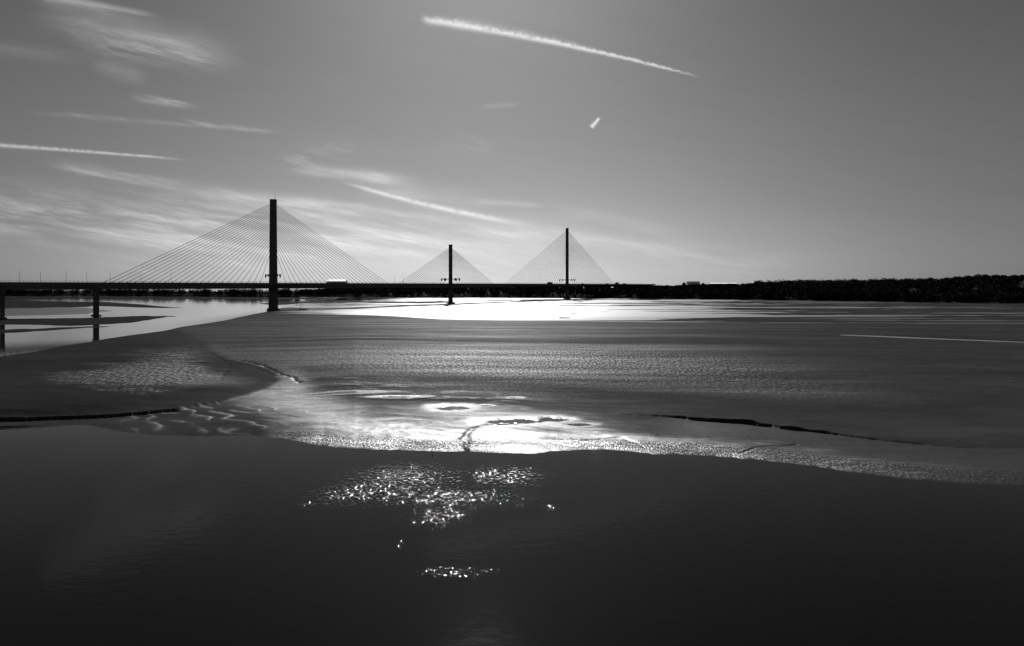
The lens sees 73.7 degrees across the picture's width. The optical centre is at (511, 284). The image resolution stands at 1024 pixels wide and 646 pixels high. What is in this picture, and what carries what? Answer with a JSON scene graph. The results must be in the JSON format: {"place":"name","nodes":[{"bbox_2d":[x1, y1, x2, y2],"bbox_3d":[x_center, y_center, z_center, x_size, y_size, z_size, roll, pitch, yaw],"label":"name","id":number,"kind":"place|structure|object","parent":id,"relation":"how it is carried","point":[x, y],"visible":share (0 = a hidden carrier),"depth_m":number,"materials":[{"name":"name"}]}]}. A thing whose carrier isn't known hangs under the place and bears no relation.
{"place":"outdoors","nodes":[
{"label":"outdoors","id":0,"kind":"place"},
{"bbox_2d":[0,285,1023,645],"bbox_3d":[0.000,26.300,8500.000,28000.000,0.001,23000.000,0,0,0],"label":"river water","id":1,"kind":"structure","parent":0,"point":[108,537],"depth_m":69.86,"materials":[{"name":"black liquid"}]},
{"bbox_2d":[0,199,655,317],"bbox_3d":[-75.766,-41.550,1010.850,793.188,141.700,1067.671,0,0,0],"label":"cable stayed bridge","id":2,"kind":"structure","parent":1,"relation":"on","point":[273,285],"depth_m":699.55,"materials":[{"name":"concrete"}]},
{"bbox_2d":[0,296,1023,485],"bbox_3d":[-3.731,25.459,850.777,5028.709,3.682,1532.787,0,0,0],"label":"mudflat","id":3,"kind":"structure","parent":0,"point":[823,392],"depth_m":173.99,"materials":[{"name":"grey soil"}]},
{"bbox_2d":[0,0,1023,284],"label":"sky","id":4,"kind":"structure","parent":0,"point":[676,142],"materials":[{"name":"grey"}]},
{"bbox_2d":[5,281,1023,303],"bbox_3d":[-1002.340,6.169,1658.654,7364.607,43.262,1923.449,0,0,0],"label":"bank","id":5,"kind":"structure","parent":0,"point":[1021,284],"depth_m":1296.44,"materials":[{"name":"black plant"}]},
{"bbox_2d":[327,280,347,282],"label":"warehouse","id":6,"kind":"structure","parent":5,"relation":"on","point":[336,281],"depth_m":1906.97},
{"bbox_2d":[5,275,1023,301],"bbox_3d":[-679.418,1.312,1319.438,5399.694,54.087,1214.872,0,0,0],"label":"woodland","id":7,"kind":"object","parent":5,"relation":"on","point":[1006,289],"visible":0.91,"depth_m":1256.48,"materials":[{"name":"black plant"}]},
{"bbox_2d":[687,281,699,285],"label":"hall","id":8,"kind":"structure","parent":5,"relation":"on","point":[692,282],"depth_m":1632.08,"materials":[{"name":"grey glass"}]}
]}

